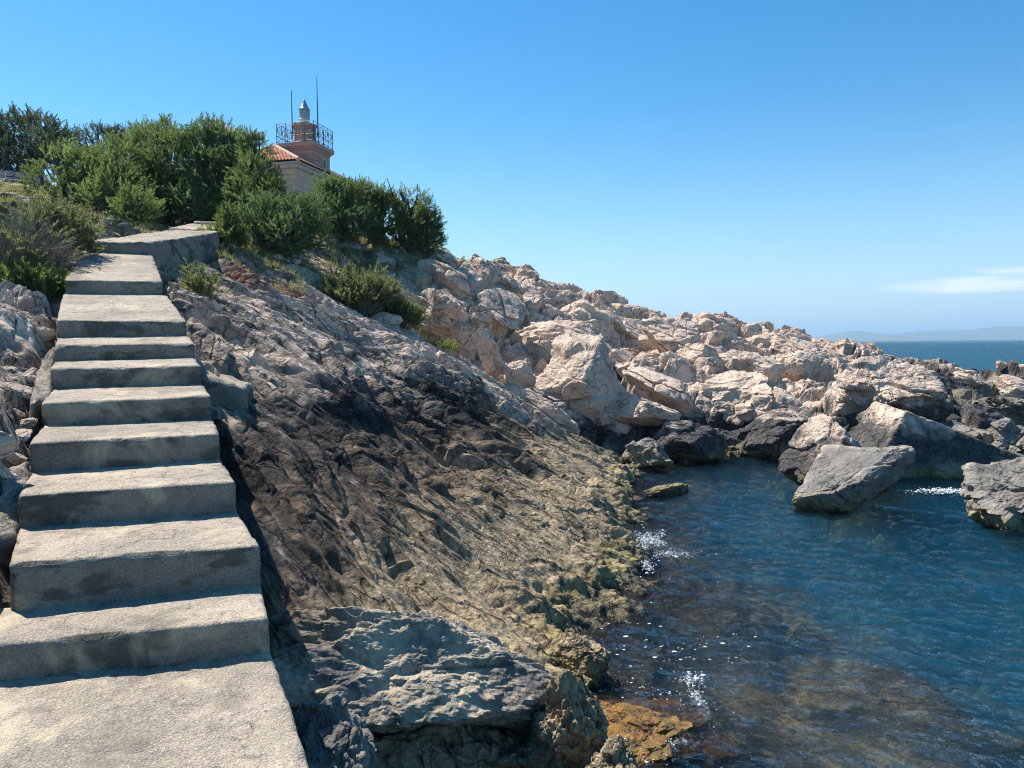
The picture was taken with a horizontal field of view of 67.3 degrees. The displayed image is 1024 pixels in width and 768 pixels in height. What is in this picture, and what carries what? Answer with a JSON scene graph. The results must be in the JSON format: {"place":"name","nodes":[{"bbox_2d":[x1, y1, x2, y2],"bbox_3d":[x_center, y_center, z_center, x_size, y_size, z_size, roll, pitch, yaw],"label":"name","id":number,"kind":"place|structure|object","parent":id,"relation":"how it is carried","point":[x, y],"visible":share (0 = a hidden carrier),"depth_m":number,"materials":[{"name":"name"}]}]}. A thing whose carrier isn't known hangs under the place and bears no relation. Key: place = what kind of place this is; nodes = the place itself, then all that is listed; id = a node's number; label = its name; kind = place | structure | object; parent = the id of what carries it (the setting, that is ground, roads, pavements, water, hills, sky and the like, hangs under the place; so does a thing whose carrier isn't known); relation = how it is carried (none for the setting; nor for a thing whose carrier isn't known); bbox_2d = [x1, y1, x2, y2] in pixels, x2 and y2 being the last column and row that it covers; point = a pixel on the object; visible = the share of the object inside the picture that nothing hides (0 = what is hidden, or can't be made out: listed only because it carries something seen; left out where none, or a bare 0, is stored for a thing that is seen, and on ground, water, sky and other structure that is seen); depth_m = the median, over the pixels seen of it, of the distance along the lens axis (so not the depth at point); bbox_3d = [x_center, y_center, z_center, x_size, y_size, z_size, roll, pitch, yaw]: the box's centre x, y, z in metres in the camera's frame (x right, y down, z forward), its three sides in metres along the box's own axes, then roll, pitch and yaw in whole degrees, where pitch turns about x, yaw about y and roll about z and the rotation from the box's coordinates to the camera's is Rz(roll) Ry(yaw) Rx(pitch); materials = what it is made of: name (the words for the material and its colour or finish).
{"place":"outdoors","nodes":[
{"label":"outdoors","id":0,"kind":"place"},
{"bbox_2d":[0,178,1023,767],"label":"rocky shore","id":1,"kind":"structure","parent":0,"point":[370,464],"depth_m":10.16,"materials":[{"name":"stone"}]},
{"bbox_2d":[0,466,18,478],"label":"stone","id":2,"kind":"object","parent":1,"relation":"on","point":[5,472],"visible":0.72,"depth_m":4.99,"materials":[{"name":"grey stone"}]},
{"bbox_2d":[0,431,19,458],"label":"stone","id":3,"kind":"object","parent":1,"relation":"on","point":[9,443],"visible":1,"depth_m":4.97,"materials":[{"name":"grey stone"}]},
{"bbox_2d":[5,452,27,465],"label":"stone","id":4,"kind":"object","parent":1,"relation":"on","point":[15,459],"visible":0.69,"depth_m":5.31,"materials":[{"name":"beige stone"}]},
{"bbox_2d":[0,382,33,404],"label":"stone","id":5,"kind":"object","parent":1,"relation":"on","point":[24,392],"visible":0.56,"depth_m":6.33,"materials":[{"name":"grey stone"}]},
{"bbox_2d":[15,428,32,446],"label":"stone","id":6,"kind":"object","parent":1,"relation":"on","point":[23,435],"visible":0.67,"depth_m":5.66,"materials":[{"name":"grey stone"}]},
{"bbox_2d":[0,170,47,182],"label":"stone wall","id":7,"kind":"structure","parent":1,"relation":"on","point":[9,174],"depth_m":27.12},
{"bbox_2d":[15,375,35,386],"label":"stone","id":8,"kind":"object","parent":1,"relation":"on","point":[29,380],"visible":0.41,"depth_m":6.70,"materials":[{"name":"grey stone"}]},
{"bbox_2d":[20,418,37,428],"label":"stone","id":9,"kind":"object","parent":1,"relation":"on","point":[28,423],"visible":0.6,"depth_m":5.93,"materials":[{"name":"grey stone"}]},
{"bbox_2d":[0,101,77,179],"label":"pine tree","id":10,"kind":"object","parent":1,"relation":"on","point":[34,130],"visible":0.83,"depth_m":29.73,"materials":[{"name":"green plant"}]},
{"bbox_2d":[0,249,82,301],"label":"shrub","id":11,"kind":"object","parent":1,"relation":"on","point":[44,280],"visible":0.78,"depth_m":9.90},
{"bbox_2d":[35,327,55,341],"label":"stone","id":12,"kind":"object","parent":1,"relation":"on","point":[46,334],"visible":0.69,"depth_m":7.80,"materials":[{"name":"grey stone"}]},
{"bbox_2d":[0,193,91,273],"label":"dry shrub","id":13,"kind":"object","parent":1,"relation":"on","point":[12,247],"visible":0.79,"depth_m":10.37,"materials":[{"name":"plant"}]},
{"bbox_2d":[0,183,106,267],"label":"dry shrub","id":14,"kind":"object","parent":1,"relation":"on","point":[73,217],"visible":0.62,"depth_m":11.48,"materials":[{"name":"plant"}]},
{"bbox_2d":[45,123,83,173],"bbox_3d":[-20.717,-10.140,35.511,2.371,3.841,1.850,-1,3,0],"label":"pine tree","id":15,"kind":"object","parent":1,"relation":"on","point":[77,133],"visible":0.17,"depth_m":35.40,"materials":[{"name":"green plant"}]},
{"bbox_2d":[14,119,117,207],"bbox_3d":[-11.854,-5.730,20.703,2.698,2.638,1.920,1,3,20],"label":"tamarisk bush","id":16,"kind":"object","parent":1,"relation":"on","point":[73,174],"visible":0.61,"depth_m":20.41,"materials":[{"name":"green plant"}]},
{"bbox_2d":[72,119,141,158],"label":"pine tree","id":17,"kind":"object","parent":1,"relation":"on","point":[102,129],"visible":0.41,"depth_m":44.94,"materials":[{"name":"green plant"}]},
{"bbox_2d":[64,129,168,226],"bbox_3d":[-10.517,-5.298,20.228,2.164,3.266,4.183,-2,4,-33],"label":"tamarisk bush","id":18,"kind":"object","parent":1,"relation":"on","point":[117,200],"visible":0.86,"depth_m":19.71,"materials":[{"name":"green plant"}]},
{"bbox_2d":[0,220,308,767],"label":"concrete staircase","id":19,"kind":"structure","parent":1,"relation":"on","point":[134,626],"depth_m":4.30,"materials":[{"name":"concrete"}]},
{"bbox_2d":[113,112,210,226],"bbox_3d":[-9.922,-5.930,21.806,3.736,3.983,2.370,1,3,30],"label":"tamarisk bush","id":20,"kind":"object","parent":1,"relation":"on","point":[158,164],"visible":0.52,"depth_m":21.29,"materials":[{"name":"green plant"}]},
{"bbox_2d":[177,257,230,299],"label":"shrub","id":21,"kind":"object","parent":1,"relation":"on","point":[199,281],"visible":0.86,"depth_m":12.13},
{"bbox_2d":[162,111,257,225],"bbox_3d":[-8.117,-5.777,21.258,2.990,3.704,2.736,-1,3,0],"label":"tamarisk bush","id":22,"kind":"object","parent":1,"relation":"on","point":[212,149],"visible":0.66,"depth_m":20.81,"materials":[{"name":"green plant"}]},
{"bbox_2d":[0,180,438,341],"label":"grass","id":23,"kind":"structure","parent":1,"relation":"on","point":[261,250],"depth_m":18.96,"materials":[{"name":"plant"}]},
{"bbox_2d":[193,220,253,247],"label":"shrub","id":24,"kind":"object","parent":1,"relation":"on","point":[223,234],"visible":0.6,"depth_m":16.83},
{"bbox_2d":[212,198,252,246],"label":"tamarisk bush","id":25,"kind":"object","parent":1,"relation":"on","point":[226,215],"visible":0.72,"depth_m":17.02,"materials":[{"name":"green plant"}]},
{"bbox_2d":[218,125,298,238],"bbox_3d":[-6.716,-5.244,20.219,2.503,3.403,1.665,1,4,33],"label":"juniper bush","id":26,"kind":"object","parent":1,"relation":"on","point":[252,173],"visible":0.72,"depth_m":20.07,"materials":[{"name":"green plant"}]},
{"bbox_2d":[230,185,336,260],"bbox_3d":[-5.563,-3.874,18.680,2.746,2.017,2.096,-2,3,-21],"label":"juniper bush","id":27,"kind":"object","parent":1,"relation":"on","point":[292,234],"visible":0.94,"depth_m":18.54,"materials":[{"name":"green plant"}]},
{"bbox_2d":[215,145,371,228],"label":"keepers house","id":28,"kind":"structure","parent":1,"relation":"on","point":[297,174],"depth_m":50.89,"materials":[{"name":"stone"}]},
{"bbox_2d":[275,100,333,174],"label":"lighthouse","id":29,"kind":"object","parent":28,"relation":"on","point":[306,145],"visible":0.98,"depth_m":54.99,"materials":[{"name":"stone"}]},
{"bbox_2d":[293,691,376,767],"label":"boulder","id":30,"kind":"object","parent":1,"relation":"on","point":[333,731],"visible":0.88,"depth_m":4.01,"materials":[{"name":"grey stone"}]},
{"bbox_2d":[310,167,376,243],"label":"juniper bush","id":31,"kind":"object","parent":1,"relation":"on","point":[335,188],"visible":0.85,"depth_m":22.33,"materials":[{"name":"green plant"}]},
{"bbox_2d":[313,257,407,317],"bbox_3d":[-3.713,-2.225,18.162,2.546,1.542,2.664,-1,3,0],"label":"shrub","id":32,"kind":"object","parent":1,"relation":"on","point":[365,294],"visible":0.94,"depth_m":17.70,"materials":[{"name":"plant"}]},
{"bbox_2d":[342,176,408,246],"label":"juniper bush","id":33,"kind":"object","parent":1,"relation":"on","point":[380,197],"visible":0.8,"depth_m":22.93,"materials":[{"name":"green plant"}]},
{"bbox_2d":[370,312,402,328],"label":"boulder","id":34,"kind":"object","parent":1,"relation":"on","point":[392,321],"visible":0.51,"depth_m":17.71,"materials":[{"name":"grey stone"}]},
{"bbox_2d":[374,294,430,330],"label":"shrub","id":35,"kind":"object","parent":1,"relation":"on","point":[411,313],"visible":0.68,"depth_m":18.46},
{"bbox_2d":[270,606,556,735],"bbox_3d":[-0.620,1.937,5.106,2.193,0.905,1.163,6,-11,-14],"label":"boulder","id":36,"kind":"object","parent":1,"relation":"on","point":[391,672],"visible":0.75,"depth_m":4.77,"materials":[{"name":"stone"}]},
{"bbox_2d":[384,178,448,258],"bbox_3d":[-3.064,-4.959,23.758,2.242,2.697,1.670,-1,3,0],"label":"juniper bush","id":37,"kind":"object","parent":1,"relation":"on","point":[421,235],"visible":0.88,"depth_m":23.60,"materials":[{"name":"green plant"}]},
{"bbox_2d":[400,290,454,336],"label":"boulder","id":38,"kind":"object","parent":1,"relation":"on","point":[440,326],"visible":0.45,"depth_m":20.52,"materials":[{"name":"beige stone"}]},
{"bbox_2d":[427,246,454,261],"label":"boulder","id":39,"kind":"object","parent":1,"relation":"on","point":[441,257],"visible":0.49,"depth_m":23.86,"materials":[{"name":"grey stone"}]},
{"bbox_2d":[426,337,460,351],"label":"shrub","id":40,"kind":"object","parent":1,"relation":"on","point":[446,344],"visible":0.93,"depth_m":18.67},
{"bbox_2d":[418,258,469,300],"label":"boulder","id":41,"kind":"object","parent":1,"relation":"on","point":[451,279],"visible":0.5,"depth_m":21.85,"materials":[{"name":"beige stone"}]},
{"bbox_2d":[430,295,461,319],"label":"boulder","id":42,"kind":"object","parent":1,"relation":"on","point":[445,306],"visible":0.92,"depth_m":20.16,"materials":[{"name":"beige stone"}]},
{"bbox_2d":[374,723,520,767],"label":"boulder","id":43,"kind":"object","parent":1,"relation":"on","point":[465,745],"visible":0.69,"depth_m":4.77,"materials":[{"name":"stone"}]},
{"bbox_2d":[473,326,503,377],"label":"boulder","id":44,"kind":"object","parent":1,"relation":"on","point":[487,348],"visible":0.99,"depth_m":18.63,"materials":[{"name":"beige stone"}]},
{"bbox_2d":[477,288,526,329],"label":"boulder","id":45,"kind":"object","parent":1,"relation":"on","point":[509,310],"visible":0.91,"depth_m":21.48,"materials":[{"name":"beige stone"}]},
{"bbox_2d":[500,275,524,294],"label":"boulder","id":46,"kind":"object","parent":1,"relation":"on","point":[508,281],"visible":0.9,"depth_m":24.22,"materials":[{"name":"beige stone"}]},
{"bbox_2d":[503,358,535,388],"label":"boulder","id":47,"kind":"object","parent":1,"relation":"on","point":[519,374],"visible":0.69,"depth_m":18.58,"materials":[{"name":"beige stone"}]},
{"bbox_2d":[489,726,552,767],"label":"boulder","id":48,"kind":"object","parent":1,"relation":"on","point":[528,752],"visible":0.23,"depth_m":4.78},
{"bbox_2d":[521,283,550,304],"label":"boulder","id":49,"kind":"object","parent":1,"relation":"on","point":[530,289],"visible":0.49,"depth_m":26.39,"materials":[{"name":"beige stone"}]},
{"bbox_2d":[509,388,579,435],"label":"boulder","id":50,"kind":"object","parent":1,"relation":"on","point":[554,411],"visible":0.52,"depth_m":17.83,"materials":[{"name":"grey stone"}]},
{"bbox_2d":[545,393,567,410],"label":"boulder","id":51,"kind":"object","parent":1,"relation":"on","point":[560,402],"visible":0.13,"depth_m":18.69,"materials":[{"name":"grey stone"}]},
{"bbox_2d":[515,320,619,369],"bbox_3d":[1.510,-0.788,23.142,3.976,2.284,1.988,12,22,28],"label":"boulder","id":52,"kind":"object","parent":1,"relation":"on","point":[549,330],"visible":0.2,"depth_m":22.48,"materials":[{"name":"beige stone"}]},
{"bbox_2d":[530,668,609,767],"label":"boulder","id":53,"kind":"object","parent":1,"relation":"on","point":[570,724],"visible":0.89,"depth_m":4.70,"materials":[{"name":"stone"}]},
{"bbox_2d":[535,333,627,426],"bbox_3d":[1.778,-0.069,19.336,2.539,2.449,1.858,1,3,23],"label":"boulder","id":54,"kind":"object","parent":1,"relation":"on","point":[580,374],"visible":0.79,"depth_m":18.83,"materials":[{"name":"beige stone"}]},
{"bbox_2d":[548,632,619,696],"bbox_3d":[0.555,2.373,6.499,0.522,0.525,0.655,-3,4,-43],"label":"boulder","id":55,"kind":"object","parent":1,"relation":"on","point":[589,657],"visible":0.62,"depth_m":6.35,"materials":[{"name":"stone"}]},
{"bbox_2d":[563,320,605,341],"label":"boulder","id":56,"kind":"object","parent":1,"relation":"on","point":[594,330],"visible":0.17,"depth_m":24.49,"materials":[{"name":"beige stone"}]},
{"bbox_2d":[560,298,620,349],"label":"boulder","id":57,"kind":"object","parent":1,"relation":"on","point":[584,310],"visible":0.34,"depth_m":25.79,"materials":[{"name":"beige stone"}]},
{"bbox_2d":[585,733,638,767],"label":"boulder","id":58,"kind":"object","parent":1,"relation":"on","point":[614,752],"visible":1,"depth_m":4.43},
{"bbox_2d":[596,418,630,442],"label":"boulder","id":59,"kind":"object","parent":1,"relation":"on","point":[618,428],"visible":0.12,"depth_m":18.77,"materials":[{"name":"grey stone"}]},
{"bbox_2d":[611,303,627,317],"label":"boulder","id":60,"kind":"object","parent":1,"relation":"on","point":[619,307],"visible":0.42,"depth_m":31.02,"materials":[{"name":"beige stone"}]},
{"bbox_2d":[609,348,632,377],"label":"boulder","id":61,"kind":"object","parent":1,"relation":"on","point":[621,355],"visible":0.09,"depth_m":22.36,"materials":[{"name":"beige stone"}]},
{"bbox_2d":[615,362,630,378],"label":"boulder","id":62,"kind":"object","parent":1,"relation":"on","point":[620,367],"visible":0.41,"depth_m":21.71,"materials":[{"name":"beige stone"}]},
{"bbox_2d":[601,310,645,338],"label":"boulder","id":63,"kind":"object","parent":1,"relation":"on","point":[627,329],"visible":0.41,"depth_m":26.56,"materials":[{"name":"beige stone"}]},
{"bbox_2d":[623,318,645,326],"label":"boulder","id":64,"kind":"object","parent":1,"relation":"on","point":[635,322],"visible":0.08,"depth_m":29.62,"materials":[{"name":"beige stone"}]},
{"bbox_2d":[625,334,653,351],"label":"boulder","id":65,"kind":"object","parent":1,"relation":"on","point":[643,342],"visible":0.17,"depth_m":26.37,"materials":[{"name":"beige stone"}]},
{"bbox_2d":[609,392,681,426],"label":"boulder","id":66,"kind":"object","parent":1,"relation":"on","point":[630,408],"visible":0.84,"depth_m":18.58,"materials":[{"name":"beige stone"}]},
{"bbox_2d":[622,437,672,469],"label":"boulder","id":67,"kind":"object","parent":1,"relation":"on","point":[648,452],"visible":0.94,"depth_m":16.90,"materials":[{"name":"grey stone"}]},
{"bbox_2d":[622,366,694,417],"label":"boulder","id":68,"kind":"object","parent":1,"relation":"on","point":[667,391],"visible":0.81,"depth_m":20.38,"materials":[{"name":"beige stone"}]},
{"bbox_2d":[599,699,741,767],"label":"seaweed rock","id":69,"kind":"object","parent":1,"relation":"on","point":[651,729],"visible":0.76,"depth_m":5.47,"materials":[{"name":"stone"}]},
{"bbox_2d":[641,317,700,351],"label":"boulder","id":70,"kind":"object","parent":1,"relation":"on","point":[666,334],"visible":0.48,"depth_m":24.50,"materials":[{"name":"beige stone"}]},
{"bbox_2d":[658,350,690,366],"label":"boulder","id":71,"kind":"object","parent":1,"relation":"on","point":[663,357],"visible":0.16,"depth_m":21.98,"materials":[{"name":"beige stone"}]},
{"bbox_2d":[673,343,723,372],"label":"boulder","id":72,"kind":"object","parent":1,"relation":"on","point":[691,353],"visible":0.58,"depth_m":23.45,"materials":[{"name":"beige stone"}]},
{"bbox_2d":[691,311,738,339],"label":"boulder","id":73,"kind":"object","parent":1,"relation":"on","point":[710,320],"visible":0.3,"depth_m":29.36,"materials":[{"name":"beige stone"}]},
{"bbox_2d":[718,349,746,358],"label":"boulder","id":74,"kind":"object","parent":1,"relation":"on","point":[730,353],"visible":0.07,"depth_m":25.43,"materials":[{"name":"beige stone"}]},
{"bbox_2d":[698,370,779,425],"bbox_3d":[6.243,0.415,20.635,2.203,1.576,1.876,2,4,45],"label":"boulder","id":75,"kind":"object","parent":1,"relation":"on","point":[740,398],"visible":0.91,"depth_m":20.09,"materials":[{"name":"beige stone"}]},
{"bbox_2d":[729,351,785,376],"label":"boulder","id":76,"kind":"object","parent":1,"relation":"on","point":[748,361],"visible":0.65,"depth_m":23.33,"materials":[{"name":"beige stone"}]},
{"bbox_2d":[746,335,772,352],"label":"boulder","id":77,"kind":"object","parent":1,"relation":"on","point":[764,340],"visible":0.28,"depth_m":29.95,"materials":[{"name":"beige stone"}]},
{"bbox_2d":[773,386,810,421],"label":"boulder","id":78,"kind":"object","parent":1,"relation":"on","point":[786,400],"visible":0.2,"depth_m":21.18,"materials":[{"name":"beige stone"}]},
{"bbox_2d":[768,328,816,355],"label":"boulder","id":79,"kind":"object","parent":1,"relation":"on","point":[781,341],"visible":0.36,"depth_m":29.46,"materials":[{"name":"beige stone"}]},
{"bbox_2d":[776,349,825,382],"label":"boulder","id":80,"kind":"object","parent":1,"relation":"on","point":[803,365],"visible":0.85,"depth_m":25.50,"materials":[{"name":"beige stone"}]},
{"bbox_2d":[812,338,833,347],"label":"boulder","id":81,"kind":"object","parent":1,"relation":"on","point":[821,342],"visible":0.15,"depth_m":35.21,"materials":[{"name":"beige stone"}]},
{"bbox_2d":[778,412,889,504],"bbox_3d":[6.247,1.445,14.809,2.038,1.730,1.750,-1,3,-8],"label":"boulder","id":82,"kind":"object","parent":1,"relation":"on","point":[810,438],"visible":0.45,"depth_m":14.82,"materials":[{"name":"stone"}]},
{"bbox_2d":[834,340,853,347],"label":"boulder","id":83,"kind":"object","parent":1,"relation":"on","point":[844,342],"visible":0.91,"depth_m":33.75,"materials":[{"name":"beige stone"}]},
{"bbox_2d":[835,392,861,416],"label":"boulder","id":84,"kind":"object","parent":1,"relation":"on","point":[846,405],"visible":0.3,"depth_m":20.43,"materials":[{"name":"beige stone"}]},
{"bbox_2d":[836,355,950,422],"bbox_3d":[9.956,0.260,19.939,2.591,1.974,1.920,9,1,-10],"label":"boulder","id":85,"kind":"object","parent":1,"relation":"on","point":[865,382],"visible":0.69,"depth_m":19.68,"materials":[{"name":"stone"}]},
{"bbox_2d":[848,401,1023,517],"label":"boulder","id":86,"kind":"object","parent":1,"relation":"on","point":[943,452],"visible":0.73,"depth_m":15.68,"materials":[{"name":"stone"}]},
{"bbox_2d":[940,420,992,443],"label":"boulder","id":87,"kind":"object","parent":1,"relation":"on","point":[985,436],"visible":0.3,"depth_m":18.25,"materials":[{"name":"grey stone"}]},
{"bbox_2d":[954,372,984,387],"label":"boulder","id":88,"kind":"object","parent":1,"relation":"on","point":[974,381],"visible":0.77,"depth_m":27.60,"materials":[{"name":"beige stone"}]},
{"bbox_2d":[953,369,986,380],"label":"boulder","id":89,"kind":"object","parent":1,"relation":"on","point":[966,371],"visible":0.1,"depth_m":32.50,"materials":[{"name":"beige stone"}]},
{"bbox_2d":[971,395,1023,426],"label":"boulder","id":90,"kind":"object","parent":1,"relation":"on","point":[1012,408],"visible":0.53,"depth_m":21.61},
{"bbox_2d":[986,417,1023,454],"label":"boulder","id":91,"kind":"object","parent":1,"relation":"on","point":[1007,433],"visible":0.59,"depth_m":17.74,"materials":[{"name":"grey stone"}]},
{"bbox_2d":[993,374,1023,397],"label":"boulder","id":92,"kind":"object","parent":1,"relation":"on","point":[1009,386],"visible":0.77,"depth_m":26.99,"materials":[{"name":"beige stone"}]},
{"bbox_2d":[0,0,1023,337],"label":"sky","id":93,"kind":"structure","parent":0,"point":[818,167],"materials":[{"name":"blue"}]},
{"bbox_2d":[569,340,1023,767],"bbox_3d":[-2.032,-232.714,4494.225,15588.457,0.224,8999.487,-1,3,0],"label":"sea water","id":94,"kind":"structure","parent":0,"point":[862,579],"depth_m":8.06,"materials":[{"name":"liquid"}]},
{"bbox_2d":[642,483,690,500],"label":"boulder","id":95,"kind":"object","parent":94,"relation":"in","point":[672,490],"visible":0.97,"depth_m":14.18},
{"bbox_2d":[601,671,734,747],"bbox_3d":[1.227,2.439,5.884,1.033,0.109,1.168,-1,3,0],"label":"foam","id":96,"kind":"object","parent":94,"relation":"on","point":[696,698],"visible":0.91,"depth_m":5.95,"materials":[{"name":"white"}]},
{"bbox_2d":[630,521,716,577],"bbox_3d":[1.777,2.061,10.089,1.630,0.423,1.266,-3,4,-44],"label":"foam","id":97,"kind":"object","parent":94,"relation":"on","point":[647,541],"visible":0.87,"depth_m":10.20,"materials":[{"name":"white"}]},
{"bbox_2d":[649,420,728,467],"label":"boulder","id":98,"kind":"object","parent":94,"relation":"in","point":[682,440],"visible":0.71,"depth_m":17.91,"materials":[{"name":"stone"}]},
{"bbox_2d":[736,409,807,460],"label":"boulder","id":99,"kind":"object","parent":94,"relation":"in","point":[768,434],"visible":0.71,"depth_m":18.33,"materials":[{"name":"stone"}]},
{"bbox_2d":[792,444,915,519],"bbox_3d":[5.672,1.544,13.082,2.270,0.985,1.637,-21,2,-6],"label":"boulder","id":100,"kind":"object","parent":94,"relation":"in","point":[838,479],"visible":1,"depth_m":12.61,"materials":[{"name":"grey stone"}]},
{"bbox_2d":[896,487,961,494],"bbox_3d":[8.040,1.967,14.186,2.096,0.095,0.825,-1,3,0],"label":"foam","id":101,"kind":"object","parent":94,"relation":"on","point":[942,491],"visible":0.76,"depth_m":14.14,"materials":[{"name":"white"}]},
{"bbox_2d":[959,457,1023,551],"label":"boulder","id":102,"kind":"object","parent":94,"relation":"in","point":[992,493],"visible":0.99,"depth_m":11.40,"materials":[{"name":"grey stone"}]},
{"bbox_2d":[816,326,1023,341],"bbox_3d":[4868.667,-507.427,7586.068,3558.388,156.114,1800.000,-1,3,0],"label":"hills","id":103,"kind":"structure","parent":0,"point":[1004,333],"depth_m":7250.06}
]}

